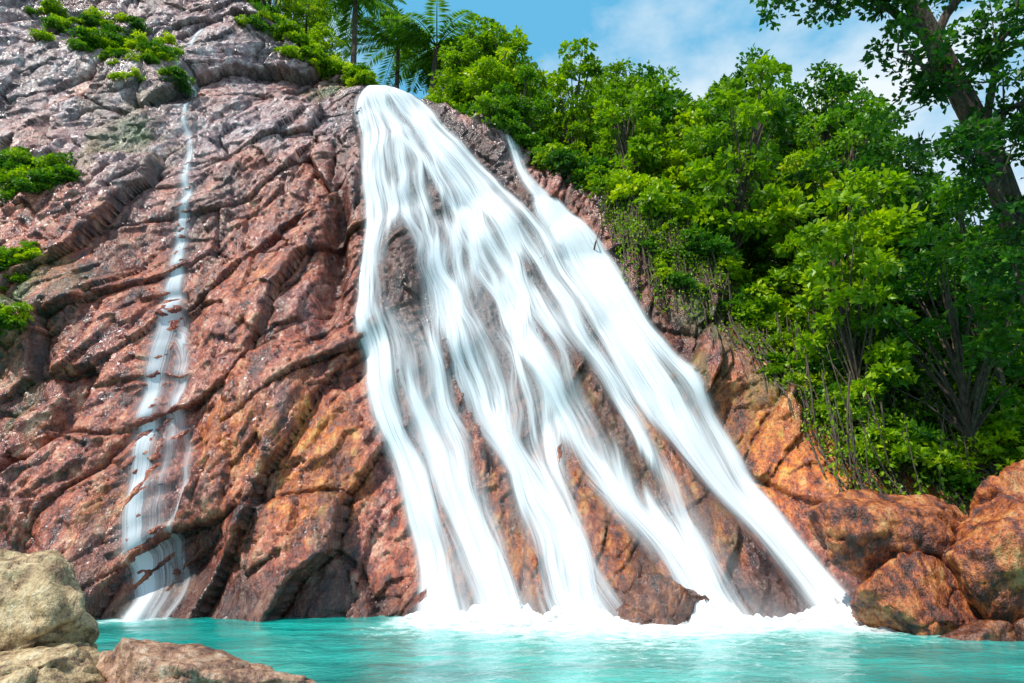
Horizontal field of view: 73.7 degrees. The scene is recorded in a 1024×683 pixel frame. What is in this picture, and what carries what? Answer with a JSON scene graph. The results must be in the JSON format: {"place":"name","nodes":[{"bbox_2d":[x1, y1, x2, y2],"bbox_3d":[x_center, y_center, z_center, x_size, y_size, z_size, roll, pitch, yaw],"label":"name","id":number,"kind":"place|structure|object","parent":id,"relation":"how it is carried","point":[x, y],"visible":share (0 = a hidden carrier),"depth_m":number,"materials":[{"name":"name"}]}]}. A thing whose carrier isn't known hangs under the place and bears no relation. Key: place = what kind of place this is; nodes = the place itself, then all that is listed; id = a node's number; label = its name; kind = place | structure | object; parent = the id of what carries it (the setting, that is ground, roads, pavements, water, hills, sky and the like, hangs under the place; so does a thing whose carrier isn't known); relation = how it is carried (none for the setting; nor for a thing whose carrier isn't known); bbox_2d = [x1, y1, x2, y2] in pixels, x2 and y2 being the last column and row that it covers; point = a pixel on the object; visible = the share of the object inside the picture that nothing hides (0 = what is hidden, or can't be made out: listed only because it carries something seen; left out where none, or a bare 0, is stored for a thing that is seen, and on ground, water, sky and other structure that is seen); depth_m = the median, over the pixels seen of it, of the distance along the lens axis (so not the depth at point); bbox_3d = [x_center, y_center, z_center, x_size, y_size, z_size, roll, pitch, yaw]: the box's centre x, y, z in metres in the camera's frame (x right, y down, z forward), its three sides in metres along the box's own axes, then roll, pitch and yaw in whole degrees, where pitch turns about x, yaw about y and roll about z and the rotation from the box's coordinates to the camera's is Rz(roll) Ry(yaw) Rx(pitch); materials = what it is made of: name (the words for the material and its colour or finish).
{"place":"outdoors","nodes":[
{"label":"outdoors","id":0,"kind":"place"},
{"bbox_2d":[0,0,1023,621],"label":"rock cliff","id":1,"kind":"structure","parent":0,"point":[288,502],"depth_m":23.05,"materials":[{"name":"brown stone"}]},
{"bbox_2d":[123,29,202,621],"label":"thin cascade","id":2,"kind":"object","parent":1,"relation":"on","point":[146,591],"visible":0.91,"depth_m":21.43,"materials":[{"name":"liquid"}]},
{"bbox_2d":[250,0,311,18],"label":"broadleaf tree","id":3,"kind":"object","parent":1,"relation":"on","point":[283,6],"visible":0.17,"depth_m":46.69,"materials":[{"name":"green plant"}]},
{"bbox_2d":[281,0,334,41],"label":"broadleaf tree","id":4,"kind":"object","parent":1,"relation":"on","point":[319,13],"visible":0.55,"depth_m":45.87,"materials":[{"name":"green plant"}]},
{"bbox_2d":[299,1,351,49],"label":"broadleaf tree","id":5,"kind":"object","parent":1,"relation":"on","point":[336,19],"visible":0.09,"depth_m":55.03,"materials":[{"name":"green plant"}]},
{"bbox_2d":[307,21,347,60],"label":"broadleaf tree","id":6,"kind":"object","parent":1,"relation":"on","point":[320,34],"visible":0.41,"depth_m":44.66,"materials":[{"name":"green plant"}]},
{"bbox_2d":[302,0,416,64],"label":"coconut palm","id":7,"kind":"object","parent":1,"relation":"on","point":[356,7],"visible":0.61,"depth_m":50.61,"materials":[{"name":"green plant"}]},
{"bbox_2d":[341,12,437,88],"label":"coconut palm","id":8,"kind":"object","parent":1,"relation":"on","point":[379,37],"visible":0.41,"depth_m":52.43,"materials":[{"name":"green plant"}]},
{"bbox_2d":[0,0,815,391],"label":"cliff plants","id":9,"kind":"object","parent":1,"relation":"on","point":[32,174],"visible":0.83,"depth_m":32.17,"materials":[{"name":"green plant"}]},
{"bbox_2d":[375,0,480,95],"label":"coconut palm","id":10,"kind":"object","parent":1,"relation":"on","point":[407,35],"visible":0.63,"depth_m":48.46,"materials":[{"name":"green plant"}]},
{"bbox_2d":[420,83,442,99],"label":"broadleaf tree","id":11,"kind":"object","parent":1,"relation":"on","point":[431,90],"visible":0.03,"depth_m":46.65,"materials":[{"name":"green plant"}]},
{"bbox_2d":[408,38,476,93],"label":"palm tree","id":12,"kind":"object","parent":1,"relation":"on","point":[418,64],"visible":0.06,"depth_m":49.77,"materials":[{"name":"green plant"}]},
{"bbox_2d":[428,42,501,101],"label":"broadleaf tree","id":13,"kind":"object","parent":1,"relation":"on","point":[449,56],"visible":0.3,"depth_m":41.27,"materials":[{"name":"green plant"}]},
{"bbox_2d":[442,15,499,104],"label":"broadleaf tree","id":14,"kind":"object","parent":1,"relation":"on","point":[464,41],"visible":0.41,"depth_m":41.03,"materials":[{"name":"green plant"}]},
{"bbox_2d":[445,41,525,94],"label":"broadleaf tree","id":15,"kind":"object","parent":1,"relation":"on","point":[478,56],"visible":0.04,"depth_m":41.23,"materials":[{"name":"green plant"}]},
{"bbox_2d":[458,47,527,105],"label":"broadleaf tree","id":16,"kind":"object","parent":1,"relation":"on","point":[498,65],"visible":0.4,"depth_m":38.73,"materials":[{"name":"green plant"}]},
{"bbox_2d":[447,22,545,127],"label":"broadleaf tree","id":17,"kind":"object","parent":1,"relation":"on","point":[502,33],"visible":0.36,"depth_m":40.08,"materials":[{"name":"green plant"}]},
{"bbox_2d":[490,64,554,143],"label":"broadleaf tree","id":18,"kind":"object","parent":1,"relation":"on","point":[528,75],"visible":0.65,"depth_m":37.05,"materials":[{"name":"green plant"}]},
{"bbox_2d":[510,52,583,143],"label":"broadleaf tree","id":19,"kind":"object","parent":1,"relation":"on","point":[542,85],"visible":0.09,"depth_m":40.39,"materials":[{"name":"green plant"}]},
{"bbox_2d":[539,38,606,155],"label":"broadleaf tree","id":20,"kind":"object","parent":1,"relation":"on","point":[581,110],"visible":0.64,"depth_m":38.82,"materials":[{"name":"green plant"}]},
{"bbox_2d":[544,118,603,160],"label":"broadleaf tree","id":21,"kind":"object","parent":1,"relation":"on","point":[587,140],"visible":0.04,"depth_m":40.41,"materials":[{"name":"green plant"}]},
{"bbox_2d":[578,71,621,102],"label":"broadleaf tree","id":22,"kind":"object","parent":1,"relation":"on","point":[596,85],"visible":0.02,"depth_m":59.77,"materials":[{"name":"green plant"}]},
{"bbox_2d":[355,85,852,624],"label":"waterfall","id":23,"kind":"structure","parent":1,"relation":"on","point":[635,345],"depth_m":23.12,"materials":[{"name":"liquid"}]},
{"bbox_2d":[588,72,624,97],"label":"broadleaf tree","id":24,"kind":"object","parent":1,"relation":"on","point":[613,81],"visible":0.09,"depth_m":49.80,"materials":[{"name":"green plant"}]},
{"bbox_2d":[583,114,630,155],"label":"broadleaf tree","id":25,"kind":"object","parent":1,"relation":"on","point":[589,138],"visible":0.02,"depth_m":41.30,"materials":[{"name":"green plant"}]},
{"bbox_2d":[590,57,643,96],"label":"broadleaf tree","id":26,"kind":"object","parent":1,"relation":"on","point":[618,67],"visible":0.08,"depth_m":55.79,"materials":[{"name":"green plant"}]},
{"bbox_2d":[594,111,655,175],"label":"broadleaf tree","id":27,"kind":"object","parent":1,"relation":"on","point":[614,141],"visible":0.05,"depth_m":37.41,"materials":[{"name":"green plant"}]},
{"bbox_2d":[589,72,665,177],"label":"broadleaf tree","id":28,"kind":"object","parent":1,"relation":"on","point":[641,146],"visible":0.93,"depth_m":32.81,"materials":[{"name":"green plant"}]},
{"bbox_2d":[246,0,1023,496],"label":"jungle undergrowth","id":29,"kind":"object","parent":1,"relation":"on","point":[1002,424],"visible":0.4,"depth_m":26.20,"materials":[{"name":"green plant"}]},
{"bbox_2d":[623,71,657,86],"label":"broadleaf tree","id":30,"kind":"object","parent":1,"relation":"on","point":[646,78],"visible":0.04,"depth_m":56.88,"materials":[{"name":"green plant"}]},
{"bbox_2d":[600,60,694,173],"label":"broadleaf tree","id":31,"kind":"object","parent":1,"relation":"on","point":[666,111],"visible":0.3,"depth_m":35.43,"materials":[{"name":"green plant"}]},
{"bbox_2d":[632,71,685,110],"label":"broadleaf tree","id":32,"kind":"object","parent":1,"relation":"on","point":[646,83],"visible":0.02,"depth_m":44.56,"materials":[{"name":"green plant"}]},
{"bbox_2d":[633,82,724,202],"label":"broadleaf tree","id":33,"kind":"object","parent":1,"relation":"on","point":[688,116],"visible":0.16,"depth_m":34.52,"materials":[{"name":"green plant"}]},
{"bbox_2d":[651,119,708,193],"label":"broadleaf tree","id":34,"kind":"object","parent":1,"relation":"on","point":[673,168],"visible":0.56,"depth_m":32.20,"materials":[{"name":"green plant"}]},
{"bbox_2d":[661,99,721,158],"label":"broadleaf tree","id":35,"kind":"object","parent":1,"relation":"on","point":[699,121],"visible":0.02,"depth_m":37.34,"materials":[{"name":"green plant"}]},
{"bbox_2d":[697,80,756,115],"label":"broadleaf tree","id":36,"kind":"object","parent":1,"relation":"on","point":[704,100],"visible":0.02,"depth_m":44.32,"materials":[{"name":"green plant"}]},
{"bbox_2d":[689,180,765,258],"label":"broadleaf tree","id":37,"kind":"object","parent":1,"relation":"on","point":[749,243],"visible":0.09,"depth_m":31.03,"materials":[{"name":"green plant"}]},
{"bbox_2d":[680,88,780,207],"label":"broadleaf tree","id":38,"kind":"object","parent":1,"relation":"on","point":[707,105],"visible":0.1,"depth_m":35.23,"materials":[{"name":"green plant"}]},
{"bbox_2d":[681,53,795,288],"bbox_3d":[9.780,-6.945,29.339,5.197,11.239,4.796,3,-17,3],"label":"broadleaf tree","id":39,"kind":"object","parent":1,"relation":"on","point":[739,226],"visible":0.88,"depth_m":28.80,"materials":[{"name":"green plant"}]},
{"bbox_2d":[699,43,803,201],"bbox_3d":[13.056,-10.797,37.823,5.825,10.126,6.385,10,-19,-26],"label":"broadleaf tree","id":40,"kind":"object","parent":1,"relation":"on","point":[789,121],"visible":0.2,"depth_m":36.97,"materials":[{"name":"green plant"}]},
{"bbox_2d":[745,87,796,176],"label":"broadleaf tree","id":41,"kind":"object","parent":1,"relation":"on","point":[783,98],"depth_m":42.66,"materials":[{"name":"green plant"}]},
{"bbox_2d":[741,183,811,268],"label":"broadleaf tree","id":42,"kind":"object","parent":1,"relation":"on","point":[752,254],"visible":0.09,"depth_m":31.82,"materials":[{"name":"green plant"}]},
{"bbox_2d":[743,97,811,189],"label":"broadleaf tree","id":43,"kind":"object","parent":1,"relation":"on","point":[794,137],"visible":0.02,"depth_m":39.33,"materials":[{"name":"green plant"}]},
{"bbox_2d":[734,139,841,219],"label":"broadleaf tree","id":44,"kind":"object","parent":1,"relation":"on","point":[780,175],"visible":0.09,"depth_m":34.85,"materials":[{"name":"green plant"}]},
{"bbox_2d":[593,185,999,514],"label":"hanging vines","id":45,"kind":"object","parent":1,"relation":"attached to","point":[632,222],"visible":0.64,"depth_m":23.24,"materials":[{"name":"green plant"}]},
{"bbox_2d":[748,193,857,308],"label":"broadleaf tree","id":46,"kind":"object","parent":1,"relation":"on","point":[761,269],"visible":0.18,"depth_m":29.44,"materials":[{"name":"green plant"}]},
{"bbox_2d":[775,150,842,222],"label":"broadleaf tree","id":47,"kind":"object","parent":1,"relation":"on","point":[793,165],"visible":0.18,"depth_m":32.10,"materials":[{"name":"green plant"}]},
{"bbox_2d":[773,59,876,165],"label":"broadleaf tree","id":48,"kind":"object","parent":1,"relation":"on","point":[842,82],"visible":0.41,"depth_m":38.91,"materials":[{"name":"green plant"}]},
{"bbox_2d":[790,92,869,168],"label":"broadleaf tree","id":49,"kind":"object","parent":1,"relation":"on","point":[815,120],"depth_m":40.41,"materials":[{"name":"green plant"}]},
{"bbox_2d":[793,129,869,193],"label":"broadleaf tree","id":50,"kind":"object","parent":1,"relation":"on","point":[840,168],"visible":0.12,"depth_m":35.26,"materials":[{"name":"green plant"}]},
{"bbox_2d":[776,151,906,290],"bbox_3d":[14.722,-4.482,30.260,5.980,8.164,5.740,-13,-25,32],"label":"broadleaf tree","id":51,"kind":"object","parent":1,"relation":"on","point":[865,160],"visible":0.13,"depth_m":30.14,"materials":[{"name":"green plant"}]},
{"bbox_2d":[750,163,938,356],"bbox_3d":[13.219,-2.740,27.631,6.534,8.164,7.080,-4,-17,13],"label":"broadleaf tree","id":52,"kind":"object","parent":1,"relation":"on","point":[883,223],"visible":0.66,"depth_m":26.50,"materials":[{"name":"green plant"}]},
{"bbox_2d":[795,89,912,219],"bbox_3d":[16.330,-7.713,33.158,5.236,8.828,5.454,7,-19,-12],"label":"broadleaf tree","id":53,"kind":"object","parent":1,"relation":"on","point":[860,121],"visible":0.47,"depth_m":32.56,"materials":[{"name":"green plant"}]},
{"bbox_2d":[788,216,925,419],"bbox_3d":[11.472,-0.578,22.962,3.628,9.077,3.810,3,-17,-10],"label":"broadleaf tree","id":54,"kind":"object","parent":1,"relation":"on","point":[880,352],"visible":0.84,"depth_m":22.80,"materials":[{"name":"green plant"}]},
{"bbox_2d":[829,120,893,157],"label":"broadleaf tree","id":55,"kind":"object","parent":1,"relation":"on","point":[832,135],"visible":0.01,"depth_m":40.42,"materials":[{"name":"green plant"}]},
{"bbox_2d":[805,304,920,406],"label":"broadleaf tree","id":56,"kind":"object","parent":1,"relation":"on","point":[856,347],"visible":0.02,"depth_m":24.56,"materials":[{"name":"green plant"}]},
{"bbox_2d":[830,86,902,149],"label":"broadleaf tree","id":57,"kind":"object","parent":1,"relation":"on","point":[861,90],"visible":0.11,"depth_m":42.29,"materials":[{"name":"green plant"}]},
{"bbox_2d":[750,0,1023,307],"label":"overhanging tree","id":58,"kind":"object","parent":1,"relation":"on","point":[980,131],"visible":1,"depth_m":18.96,"materials":[{"name":"green plant"}]},
{"bbox_2d":[807,489,967,582],"bbox_3d":[9.444,4.877,16.560,4.181,2.632,2.807,0,-17,0],"label":"boulder","id":59,"kind":"object","parent":1,"relation":"on","point":[863,535],"visible":0.69,"depth_m":15.85,"materials":[{"name":"brown stone"}]},
{"bbox_2d":[841,133,945,254],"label":"broadleaf tree","id":60,"kind":"object","parent":1,"relation":"on","point":[915,169],"visible":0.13,"depth_m":31.23,"materials":[{"name":"green plant"}]},
{"bbox_2d":[842,176,961,363],"bbox_3d":[15.759,-2.649,27.169,4.672,7.990,4.867,8,-22,-22],"label":"broadleaf tree","id":61,"kind":"object","parent":1,"relation":"on","point":[940,218],"visible":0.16,"depth_m":26.76,"materials":[{"name":"green plant"}]},
{"bbox_2d":[873,133,936,204],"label":"broadleaf tree","id":62,"kind":"object","parent":1,"relation":"on","point":[903,138],"visible":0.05,"depth_m":36.53,"materials":[{"name":"green plant"}]},
{"bbox_2d":[854,196,974,346],"bbox_3d":[17.231,-2.784,28.704,5.109,7.229,5.599,14,-24,-41],"label":"broadleaf tree","id":63,"kind":"object","parent":1,"relation":"on","point":[949,340],"visible":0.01,"depth_m":27.64,"materials":[{"name":"green plant"}]},
{"bbox_2d":[847,221,1023,469],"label":"broadleaf tree","id":64,"kind":"object","parent":1,"relation":"on","point":[992,343],"visible":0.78,"depth_m":21.55,"materials":[{"name":"green plant"}]},
{"bbox_2d":[881,173,1023,385],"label":"broadleaf tree","id":65,"kind":"object","parent":1,"relation":"on","point":[943,195],"visible":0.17,"depth_m":24.60,"materials":[{"name":"green plant"}]},
{"bbox_2d":[921,194,1023,371],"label":"broadleaf tree","id":66,"kind":"object","parent":1,"relation":"on","point":[973,230],"visible":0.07,"depth_m":25.70,"materials":[{"name":"green plant"}]},
{"bbox_2d":[95,615,1023,682],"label":"pool water","id":67,"kind":"structure","parent":0,"point":[380,649],"depth_m":12.01,"materials":[{"name":"teal liquid"}]},
{"bbox_2d":[0,641,105,682],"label":"boulder","id":68,"kind":"object","parent":67,"relation":"in","point":[65,662],"visible":0.83,"depth_m":7.02,"materials":[{"name":"beige stone"}]},
{"bbox_2d":[0,548,99,651],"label":"boulder","id":69,"kind":"object","parent":68,"relation":"on","point":[42,599],"visible":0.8,"depth_m":7.97,"materials":[{"name":"beige stone"}]},
{"bbox_2d":[96,638,315,682],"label":"boulder","id":70,"kind":"object","parent":67,"relation":"in","point":[129,660],"visible":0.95,"depth_m":7.16,"materials":[{"name":"brown stone"}]},
{"bbox_2d":[406,592,890,630],"bbox_3d":[3.325,6.254,15.722,13.050,0.807,4.721,0,-17,0],"label":"churned foam","id":71,"kind":"object","parent":67,"relation":"on","point":[718,610],"visible":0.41,"depth_m":16.41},
{"bbox_2d":[615,572,709,624],"bbox_3d":[3.716,6.849,17.081,2.276,2.064,1.683,13,-21,-36],"label":"boulder","id":72,"kind":"object","parent":67,"relation":"in","point":[655,598],"visible":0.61,"depth_m":16.63,"materials":[{"name":"brown stone"}]},
{"bbox_2d":[850,551,982,634],"bbox_3d":[8.936,5.864,15.150,2.660,2.333,1.878,-3,-17,11],"label":"boulder","id":73,"kind":"object","parent":67,"relation":"in","point":[917,593],"visible":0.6,"depth_m":14.76,"materials":[{"name":"brown stone"}]},
{"bbox_2d":[937,620,1017,641],"bbox_3d":[9.433,6.040,13.802,1.741,0.812,1.129,0,-17,0],"label":"boulder","id":74,"kind":"object","parent":67,"relation":"in","point":[990,630],"visible":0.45,"depth_m":13.53,"materials":[{"name":"brown stone"}]},
{"bbox_2d":[941,493,1023,623],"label":"boulder","id":75,"kind":"object","parent":67,"relation":"in","point":[982,558],"visible":0.73,"depth_m":13.99,"materials":[{"name":"brown stone"}]},
{"bbox_2d":[970,459,1023,509],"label":"boulder","id":76,"kind":"object","parent":75,"relation":"on","point":[1008,480],"visible":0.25,"depth_m":16.16,"materials":[{"name":"brown stone"}]},
{"bbox_2d":[1012,618,1023,640],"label":"boulder","id":77,"kind":"object","parent":67,"relation":"in","point":[1018,625],"visible":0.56,"depth_m":13.41,"materials":[{"name":"brown stone"}]},
{"bbox_2d":[266,0,1023,225],"label":"sky","id":78,"kind":"structure","parent":0,"point":[704,39],"materials":[{"name":"blue"}]}
]}

